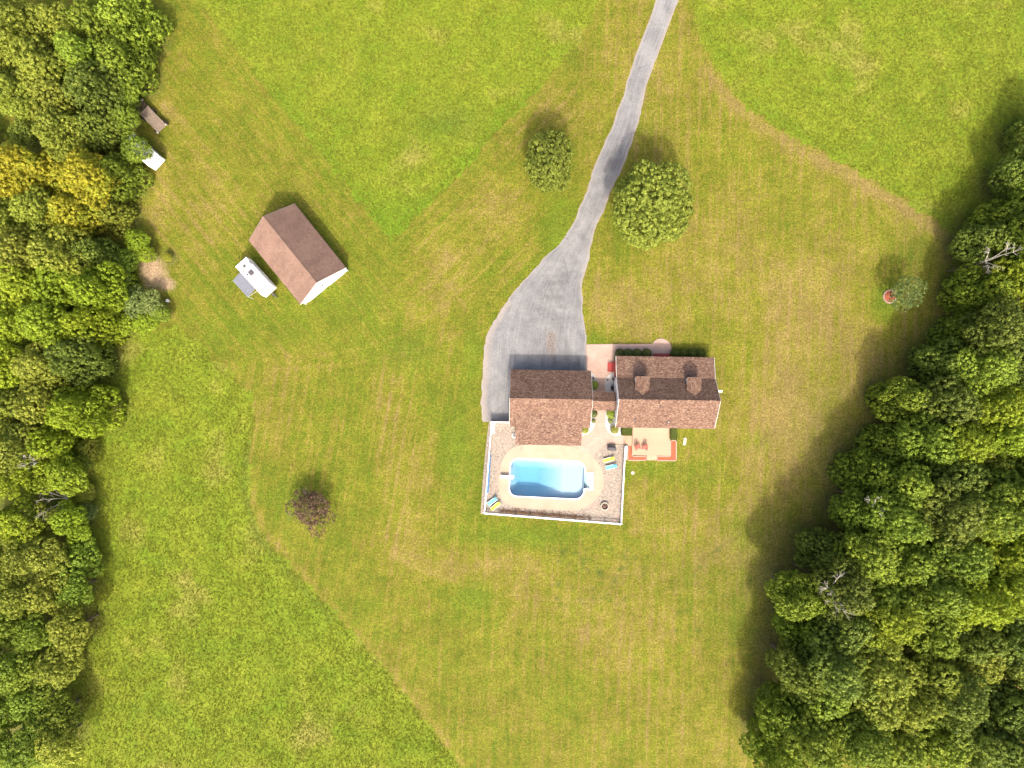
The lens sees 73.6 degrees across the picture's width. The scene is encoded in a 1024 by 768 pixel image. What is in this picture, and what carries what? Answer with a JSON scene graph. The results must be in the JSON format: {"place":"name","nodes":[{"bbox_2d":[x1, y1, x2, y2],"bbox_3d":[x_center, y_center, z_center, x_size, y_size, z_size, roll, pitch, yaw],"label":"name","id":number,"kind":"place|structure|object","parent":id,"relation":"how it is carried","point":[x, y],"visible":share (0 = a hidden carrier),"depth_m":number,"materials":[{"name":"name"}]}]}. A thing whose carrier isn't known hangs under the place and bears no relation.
{"place":"outdoors","nodes":[
{"label":"outdoors","id":0,"kind":"place"},
{"bbox_2d":[249,203,347,304],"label":"barn","id":1,"kind":"structure","parent":0,"point":[297,254],"depth_m":95.83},
{"bbox_2d":[0,0,1023,767],"bbox_3d":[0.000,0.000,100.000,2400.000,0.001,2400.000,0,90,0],"label":"ground","id":2,"kind":"structure","parent":0,"point":[644,634],"depth_m":100.00,"materials":[{"name":"green plant"}]},
{"bbox_2d":[0,226,44,277],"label":"deciduous tree","id":3,"kind":"object","parent":2,"relation":"on","point":[12,253],"visible":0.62,"depth_m":91.80,"materials":[{"name":"green plant"}]},
{"bbox_2d":[0,497,44,549],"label":"scrub tree","id":4,"kind":"object","parent":2,"relation":"on","point":[7,532],"visible":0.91,"depth_m":93.84,"materials":[{"name":"green plant"}]},
{"bbox_2d":[0,66,45,120],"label":"deciduous tree","id":5,"kind":"object","parent":2,"relation":"on","point":[16,97],"visible":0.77,"depth_m":92.39,"materials":[{"name":"green plant"}]},
{"bbox_2d":[0,421,51,478],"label":"deciduous tree","id":6,"kind":"object","parent":2,"relation":"on","point":[12,442],"visible":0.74,"depth_m":92.62,"materials":[{"name":"green plant"}]},
{"bbox_2d":[0,722,51,767],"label":"scrub tree","id":7,"kind":"object","parent":2,"relation":"on","point":[23,759],"visible":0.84,"depth_m":92.89,"materials":[{"name":"green plant"}]},
{"bbox_2d":[0,0,53,51],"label":"deciduous tree","id":8,"kind":"object","parent":2,"relation":"on","point":[10,29],"visible":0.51,"depth_m":92.16,"materials":[{"name":"green plant"}]},
{"bbox_2d":[0,143,53,198],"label":"deciduous tree","id":9,"kind":"object","parent":2,"relation":"on","point":[6,175],"visible":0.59,"depth_m":92.66,"materials":[{"name":"yellow plant"}]},
{"bbox_2d":[0,263,57,310],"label":"deciduous tree","id":10,"kind":"object","parent":2,"relation":"on","point":[15,287],"visible":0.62,"depth_m":92.50,"materials":[{"name":"green plant"}]},
{"bbox_2d":[11,612,60,653],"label":"scrub tree","id":11,"kind":"object","parent":2,"relation":"on","point":[26,633],"visible":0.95,"depth_m":93.39,"materials":[{"name":"green plant"}]},
{"bbox_2d":[2,34,71,96],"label":"deciduous tree","id":12,"kind":"object","parent":2,"relation":"on","point":[29,57],"visible":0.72,"depth_m":91.62,"materials":[{"name":"green plant"}]},
{"bbox_2d":[7,185,70,236],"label":"deciduous tree","id":13,"kind":"object","parent":2,"relation":"on","point":[28,210],"visible":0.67,"depth_m":92.89,"materials":[{"name":"green plant"}]},
{"bbox_2d":[9,149,73,203],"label":"deciduous tree","id":14,"kind":"object","parent":2,"relation":"on","point":[22,175],"visible":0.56,"depth_m":93.71,"materials":[{"name":"yellow plant"}]},
{"bbox_2d":[12,381,73,431],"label":"deciduous tree","id":15,"kind":"object","parent":2,"relation":"on","point":[35,413],"visible":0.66,"depth_m":93.32,"materials":[{"name":"green plant"}]},
{"bbox_2d":[8,341,79,398],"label":"deciduous tree","id":16,"kind":"object","parent":2,"relation":"on","point":[35,371],"visible":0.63,"depth_m":93.26,"materials":[{"name":"green plant"}]},
{"bbox_2d":[16,571,74,616],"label":"scrub tree","id":17,"kind":"object","parent":2,"relation":"on","point":[41,584],"visible":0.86,"depth_m":94.03,"materials":[{"name":"green plant"}]},
{"bbox_2d":[21,536,70,574],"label":"scrub tree","id":18,"kind":"object","parent":2,"relation":"on","point":[39,550],"visible":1,"depth_m":93.69,"materials":[{"name":"green plant"}]},
{"bbox_2d":[24,0,74,53],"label":"deciduous tree","id":19,"kind":"object","parent":2,"relation":"on","point":[53,17],"visible":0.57,"depth_m":93.20,"materials":[{"name":"green plant"}]},
{"bbox_2d":[14,291,88,348],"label":"deciduous tree","id":20,"kind":"object","parent":2,"relation":"on","point":[41,323],"visible":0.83,"depth_m":92.19,"materials":[{"name":"green plant"}]},
{"bbox_2d":[28,254,79,311],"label":"deciduous tree","id":21,"kind":"object","parent":2,"relation":"on","point":[59,290],"visible":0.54,"depth_m":93.12,"materials":[{"name":"green plant"}]},
{"bbox_2d":[24,69,88,125],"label":"deciduous tree","id":22,"kind":"object","parent":2,"relation":"on","point":[58,99],"visible":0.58,"depth_m":92.72,"materials":[{"name":"green plant"}]},
{"bbox_2d":[25,422,88,463],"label":"deciduous tree","id":23,"kind":"object","parent":2,"relation":"on","point":[59,445],"visible":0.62,"depth_m":94.86,"materials":[{"name":"green plant"}]},
{"bbox_2d":[31,646,85,689],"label":"scrub tree","id":24,"kind":"object","parent":2,"relation":"on","point":[52,677],"visible":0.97,"depth_m":93.91,"materials":[{"name":"green plant"}]},
{"bbox_2d":[33,689,84,737],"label":"scrub tree","id":25,"kind":"object","parent":2,"relation":"on","point":[67,712],"visible":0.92,"depth_m":94.84,"materials":[{"name":"green plant"}]},
{"bbox_2d":[34,722,84,767],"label":"scrub tree","id":26,"kind":"object","parent":2,"relation":"on","point":[50,752],"visible":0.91,"depth_m":93.65,"materials":[{"name":"green plant"}]},
{"bbox_2d":[26,223,99,282],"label":"deciduous tree","id":27,"kind":"object","parent":2,"relation":"on","point":[55,247],"visible":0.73,"depth_m":92.52,"materials":[{"name":"green plant"}]},
{"bbox_2d":[31,107,99,161],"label":"deciduous tree","id":28,"kind":"object","parent":2,"relation":"on","point":[57,136],"visible":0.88,"depth_m":92.59,"materials":[{"name":"green plant"}]},
{"bbox_2d":[42,455,88,497],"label":"scrub tree","id":29,"kind":"object","parent":2,"relation":"on","point":[68,473],"visible":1,"depth_m":94.46,"materials":[{"name":"green plant"}]},
{"bbox_2d":[47,499,91,543],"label":"scrub tree","id":30,"kind":"object","parent":2,"relation":"on","point":[76,520],"visible":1,"depth_m":94.83,"materials":[{"name":"green plant"}]},
{"bbox_2d":[45,602,98,657],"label":"scrub tree","id":31,"kind":"object","parent":2,"relation":"on","point":[72,622],"visible":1,"depth_m":92.64,"materials":[{"name":"green plant"}]},
{"bbox_2d":[44,186,109,236],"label":"deciduous tree","id":32,"kind":"object","parent":2,"relation":"on","point":[84,216],"visible":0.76,"depth_m":94.14,"materials":[{"name":"yellow plant"}]},
{"bbox_2d":[43,330,118,386],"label":"deciduous tree","id":33,"kind":"object","parent":2,"relation":"on","point":[77,355],"visible":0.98,"depth_m":93.52,"materials":[{"name":"green plant"}]},
{"bbox_2d":[44,30,117,92],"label":"deciduous tree","id":34,"kind":"object","parent":2,"relation":"on","point":[78,46],"visible":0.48,"depth_m":92.15,"materials":[{"name":"green plant"}]},
{"bbox_2d":[57,533,105,581],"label":"scrub tree","id":35,"kind":"object","parent":2,"relation":"on","point":[88,553],"visible":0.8,"depth_m":96.24,"materials":[{"name":"green plant"}]},
{"bbox_2d":[41,377,127,438],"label":"deciduous tree","id":36,"kind":"object","parent":2,"relation":"on","point":[90,405],"visible":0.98,"depth_m":93.91,"materials":[{"name":"green plant"}]},
{"bbox_2d":[49,146,121,211],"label":"deciduous tree","id":37,"kind":"object","parent":2,"relation":"on","point":[93,184],"visible":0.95,"depth_m":92.11,"materials":[{"name":"yellow plant"}]},
{"bbox_2d":[57,0,114,54],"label":"deciduous tree","id":38,"kind":"object","parent":2,"relation":"on","point":[84,12],"visible":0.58,"depth_m":93.62,"materials":[{"name":"green plant"}]},
{"bbox_2d":[59,305,129,349],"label":"deciduous tree","id":39,"kind":"object","parent":2,"relation":"on","point":[83,317],"visible":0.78,"depth_m":93.88,"materials":[{"name":"green plant"}]},
{"bbox_2d":[72,108,127,155],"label":"deciduous tree","id":40,"kind":"object","parent":2,"relation":"on","point":[106,136],"visible":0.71,"depth_m":95.25,"materials":[{"name":"green plant"}]},
{"bbox_2d":[59,59,144,124],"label":"deciduous tree","id":41,"kind":"object","parent":2,"relation":"on","point":[98,99],"visible":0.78,"depth_m":92.95,"materials":[{"name":"green plant"}]},
{"bbox_2d":[64,259,139,313],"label":"deciduous tree","id":42,"kind":"object","parent":2,"relation":"on","point":[84,286],"visible":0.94,"depth_m":93.03,"materials":[{"name":"green plant"}]},
{"bbox_2d":[95,151,154,201],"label":"deciduous tree","id":43,"kind":"object","parent":2,"relation":"on","point":[122,170],"visible":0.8,"depth_m":96.76,"materials":[{"name":"green plant"}]},
{"bbox_2d":[94,31,160,96],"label":"deciduous tree","id":44,"kind":"object","parent":2,"relation":"on","point":[127,69],"visible":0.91,"depth_m":94.74,"materials":[{"name":"green plant"}]},
{"bbox_2d":[93,0,173,56],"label":"deciduous tree","id":45,"kind":"object","parent":2,"relation":"on","point":[145,28],"visible":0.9,"depth_m":95.07,"materials":[{"name":"green plant"}]},
{"bbox_2d":[524,129,573,195],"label":"shade tree","id":46,"kind":"object","parent":2,"relation":"on","point":[552,159],"visible":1,"depth_m":93.89,"materials":[{"name":"green plant"}]},
{"bbox_2d":[509,369,592,445],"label":"garage","id":47,"kind":"structure","parent":2,"relation":"on","point":[550,407],"depth_m":96.13,"materials":[{"name":"brown tile"}]},
{"bbox_2d":[481,421,625,524],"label":"gravel yard","id":48,"kind":"structure","parent":2,"relation":"on","point":[611,479],"depth_m":99.97,"materials":[{"name":"beige gravel"}]},
{"bbox_2d":[498,445,603,510],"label":"pool deck","id":49,"kind":"structure","parent":48,"relation":"on","point":[563,452],"depth_m":99.91,"materials":[{"name":"concrete"}]},
{"bbox_2d":[508,458,594,499],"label":"swimming pool","id":50,"kind":"structure","parent":49,"relation":"in","point":[554,479],"depth_m":101.03,"materials":[{"name":"blue liquid"}]},
{"bbox_2d":[586,339,670,391],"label":"front walkway","id":51,"kind":"structure","parent":2,"relation":"on","point":[599,357],"depth_m":99.93,"materials":[{"name":"beige concrete"}]},
{"bbox_2d":[624,428,669,459],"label":"patio","id":52,"kind":"structure","parent":2,"relation":"on","point":[656,441],"depth_m":99.58,"materials":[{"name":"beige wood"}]},
{"bbox_2d":[611,159,694,250],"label":"shade tree","id":53,"kind":"object","parent":2,"relation":"on","point":[632,183],"visible":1,"depth_m":91.96,"materials":[{"name":"green plant"}]},
{"bbox_2d":[607,353,720,428],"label":"house","id":54,"kind":"structure","parent":2,"relation":"on","point":[656,390],"depth_m":95.94,"materials":[{"name":"brown tile"}]},
{"bbox_2d":[739,713,805,767],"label":"deciduous tree","id":55,"kind":"object","parent":2,"relation":"on","point":[769,752],"visible":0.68,"depth_m":93.19,"materials":[{"name":"green plant"}]},
{"bbox_2d":[753,679,810,740],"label":"deciduous tree","id":56,"kind":"object","parent":2,"relation":"on","point":[779,706],"visible":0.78,"depth_m":91.44,"materials":[{"name":"green plant"}]},
{"bbox_2d":[764,569,826,621],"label":"deciduous tree","id":57,"kind":"object","parent":2,"relation":"on","point":[786,596],"visible":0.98,"depth_m":90.03,"materials":[{"name":"green plant"}]},
{"bbox_2d":[764,633,830,705],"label":"deciduous tree","id":58,"kind":"object","parent":2,"relation":"on","point":[784,667],"visible":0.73,"depth_m":89.58,"materials":[{"name":"green plant"}]},
{"bbox_2d":[782,703,851,767],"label":"deciduous tree","id":59,"kind":"object","parent":2,"relation":"on","point":[818,751],"visible":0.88,"depth_m":86.49,"materials":[{"name":"green plant"}]},
{"bbox_2d":[792,526,854,576],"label":"deciduous tree","id":60,"kind":"object","parent":2,"relation":"on","point":[812,551],"visible":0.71,"depth_m":93.85,"materials":[{"name":"green plant"}]},
{"bbox_2d":[798,628,879,703],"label":"deciduous tree","id":61,"kind":"object","parent":2,"relation":"on","point":[849,672],"visible":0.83,"depth_m":85.21,"materials":[{"name":"green plant"}]},
{"bbox_2d":[807,556,875,623],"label":"deciduous tree","id":62,"kind":"object","parent":2,"relation":"on","point":[858,593],"visible":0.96,"depth_m":86.54,"materials":[{"name":"green plant"}]},
{"bbox_2d":[812,606,881,660],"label":"deciduous tree","id":63,"kind":"object","parent":2,"relation":"on","point":[830,626],"visible":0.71,"depth_m":86.37,"materials":[{"name":"green plant"}]},
{"bbox_2d":[827,487,887,539],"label":"deciduous tree","id":64,"kind":"object","parent":2,"relation":"on","point":[854,514],"visible":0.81,"depth_m":91.55,"materials":[{"name":"green plant"}]},
{"bbox_2d":[826,447,897,497],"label":"deciduous tree","id":65,"kind":"object","parent":2,"relation":"on","point":[856,466],"visible":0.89,"depth_m":94.03,"materials":[{"name":"green plant"}]},
{"bbox_2d":[829,709,895,767],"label":"deciduous tree","id":66,"kind":"object","parent":2,"relation":"on","point":[868,746],"visible":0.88,"depth_m":85.33,"materials":[{"name":"green plant"}]},
{"bbox_2d":[832,529,898,590],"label":"deciduous tree","id":67,"kind":"object","parent":2,"relation":"on","point":[861,550],"visible":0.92,"depth_m":87.36,"materials":[{"name":"green plant"}]},
{"bbox_2d":[841,671,909,735],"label":"deciduous tree","id":68,"kind":"object","parent":2,"relation":"on","point":[886,712],"visible":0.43,"depth_m":85.68,"materials":[{"name":"green plant"}]},
{"bbox_2d":[851,422,910,472],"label":"deciduous tree","id":69,"kind":"object","parent":2,"relation":"on","point":[878,439],"visible":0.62,"depth_m":94.78,"materials":[{"name":"green plant"}]},
{"bbox_2d":[849,640,918,700],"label":"deciduous tree","id":70,"kind":"object","parent":2,"relation":"on","point":[885,663],"visible":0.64,"depth_m":85.29,"materials":[{"name":"green plant"}]},
{"bbox_2d":[846,589,926,650],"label":"deciduous tree","id":71,"kind":"object","parent":2,"relation":"on","point":[884,630],"visible":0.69,"depth_m":85.04,"materials":[{"name":"green plant"}]},
{"bbox_2d":[867,720,926,767],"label":"deciduous tree","id":72,"kind":"object","parent":2,"relation":"on","point":[913,754],"visible":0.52,"depth_m":87.19,"materials":[{"name":"green plant"}]},
{"bbox_2d":[864,375,932,422],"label":"deciduous tree","id":73,"kind":"object","parent":2,"relation":"on","point":[892,401],"visible":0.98,"depth_m":93.24,"materials":[{"name":"green plant"}]},
{"bbox_2d":[864,488,933,550],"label":"deciduous tree","id":74,"kind":"object","parent":2,"relation":"on","point":[897,528],"visible":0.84,"depth_m":87.26,"materials":[{"name":"green plant"}]},
{"bbox_2d":[873,461,934,516],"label":"deciduous tree","id":75,"kind":"object","parent":2,"relation":"on","point":[922,485],"visible":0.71,"depth_m":88.43,"materials":[{"name":"green plant"}]},
{"bbox_2d":[883,536,943,589],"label":"deciduous tree","id":76,"kind":"object","parent":2,"relation":"on","point":[916,552],"visible":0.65,"depth_m":87.35,"materials":[{"name":"green plant"}]},
{"bbox_2d":[882,660,948,734],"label":"deciduous tree","id":77,"kind":"object","parent":2,"relation":"on","point":[921,713],"visible":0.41,"depth_m":86.34,"materials":[{"name":"green plant"}]},
{"bbox_2d":[887,412,960,477],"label":"deciduous tree","id":78,"kind":"object","parent":2,"relation":"on","point":[920,446],"visible":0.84,"depth_m":89.68,"materials":[{"name":"green plant"}]},
{"bbox_2d":[896,592,961,662],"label":"deciduous tree","id":79,"kind":"object","parent":2,"relation":"on","point":[932,636],"visible":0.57,"depth_m":86.92,"materials":[{"name":"green plant"}]},
{"bbox_2d":[899,644,968,702],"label":"deciduous tree","id":80,"kind":"object","parent":2,"relation":"on","point":[940,666],"visible":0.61,"depth_m":86.80,"materials":[{"name":"green plant"}]},
{"bbox_2d":[898,557,978,619],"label":"deciduous tree","id":81,"kind":"object","parent":2,"relation":"on","point":[940,592],"visible":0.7,"depth_m":85.71,"materials":[{"name":"green plant"}]},
{"bbox_2d":[901,710,976,767],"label":"deciduous tree","id":82,"kind":"object","parent":2,"relation":"on","point":[936,752],"visible":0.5,"depth_m":87.84,"materials":[{"name":"green plant"}]},
{"bbox_2d":[905,336,981,386],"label":"deciduous tree","id":83,"kind":"object","parent":2,"relation":"on","point":[939,357],"visible":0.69,"depth_m":93.10,"materials":[{"name":"green plant"}]},
{"bbox_2d":[908,373,984,431],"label":"deciduous tree","id":84,"kind":"object","parent":2,"relation":"on","point":[948,404],"visible":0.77,"depth_m":89.02,"materials":[{"name":"green plant"}]},
{"bbox_2d":[908,475,990,552],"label":"deciduous tree","id":85,"kind":"object","parent":2,"relation":"on","point":[942,518],"visible":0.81,"depth_m":85.97,"materials":[{"name":"green plant"}]},
{"bbox_2d":[906,528,994,587],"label":"deciduous tree","id":86,"kind":"object","parent":2,"relation":"on","point":[973,558],"visible":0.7,"depth_m":86.02,"materials":[{"name":"green plant"}]},
{"bbox_2d":[913,448,993,507],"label":"deciduous tree","id":87,"kind":"object","parent":2,"relation":"on","point":[969,475],"visible":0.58,"depth_m":87.36,"materials":[{"name":"green plant"}]},
{"bbox_2d":[919,670,991,738],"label":"deciduous tree","id":88,"kind":"object","parent":2,"relation":"on","point":[974,703],"visible":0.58,"depth_m":84.91,"materials":[{"name":"green plant"}]},
{"bbox_2d":[917,420,996,468],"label":"deciduous tree","id":89,"kind":"object","parent":2,"relation":"on","point":[973,440],"visible":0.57,"depth_m":87.36,"materials":[{"name":"green plant"}]},
{"bbox_2d":[933,608,1009,670],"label":"deciduous tree","id":90,"kind":"object","parent":2,"relation":"on","point":[974,636],"visible":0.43,"depth_m":87.15,"materials":[{"name":"green plant"}]},
{"bbox_2d":[932,564,1017,631],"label":"deciduous tree","id":91,"kind":"object","parent":2,"relation":"on","point":[985,604],"visible":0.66,"depth_m":85.25,"materials":[{"name":"green plant"}]},
{"bbox_2d":[936,262,1016,316],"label":"deciduous tree","id":92,"kind":"object","parent":2,"relation":"on","point":[966,296],"visible":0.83,"depth_m":93.93,"materials":[{"name":"green plant"}]},
{"bbox_2d":[930,704,1023,767],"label":"deciduous tree","id":93,"kind":"object","parent":2,"relation":"on","point":[979,738],"visible":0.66,"depth_m":85.55,"materials":[{"name":"green plant"}]},
{"bbox_2d":[946,221,1014,264],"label":"deciduous tree","id":94,"kind":"object","parent":2,"relation":"on","point":[974,243],"visible":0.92,"depth_m":93.54,"materials":[{"name":"green plant"}]},
{"bbox_2d":[951,341,1019,397],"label":"deciduous tree","id":95,"kind":"object","parent":2,"relation":"on","point":[998,366],"visible":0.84,"depth_m":88.06,"materials":[{"name":"green plant"}]},
{"bbox_2d":[957,295,1023,358],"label":"deciduous tree","id":96,"kind":"object","parent":2,"relation":"on","point":[1009,330],"visible":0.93,"depth_m":88.21,"materials":[{"name":"green plant"}]},
{"bbox_2d":[960,198,1023,235],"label":"deciduous tree","id":97,"kind":"object","parent":2,"relation":"on","point":[998,213],"visible":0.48,"depth_m":94.68,"materials":[{"name":"green plant"}]},
{"bbox_2d":[962,481,1023,542],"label":"deciduous tree","id":98,"kind":"object","parent":2,"relation":"on","point":[999,524],"visible":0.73,"depth_m":84.77,"materials":[{"name":"green plant"}]},
{"bbox_2d":[965,380,1023,437],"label":"deciduous tree","id":99,"kind":"object","parent":2,"relation":"on","point":[994,400],"visible":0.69,"depth_m":87.56,"materials":[{"name":"green plant"}]},
{"bbox_2d":[968,677,1023,735],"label":"deciduous tree","id":100,"kind":"object","parent":2,"relation":"on","point":[999,699],"visible":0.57,"depth_m":86.89,"materials":[{"name":"green plant"}]},
{"bbox_2d":[975,254,1023,312],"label":"deciduous tree","id":101,"kind":"object","parent":2,"relation":"on","point":[1015,273],"visible":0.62,"depth_m":90.12,"materials":[{"name":"green plant"}]},
{"bbox_2d":[986,144,1023,200],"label":"deciduous tree","id":102,"kind":"object","parent":2,"relation":"on","point":[1012,176],"visible":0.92,"depth_m":94.47,"materials":[{"name":"green plant"}]},
{"bbox_2d":[56,0,1023,767],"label":"meadow grass","id":103,"kind":"structure","parent":0,"point":[204,360],"depth_m":99.94,"materials":[{"name":"green plant"}]},
{"bbox_2d":[480,0,678,421],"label":"driveway","id":104,"kind":"structure","parent":0,"point":[538,323],"depth_m":99.98,"materials":[{"name":"grey asphalt"}]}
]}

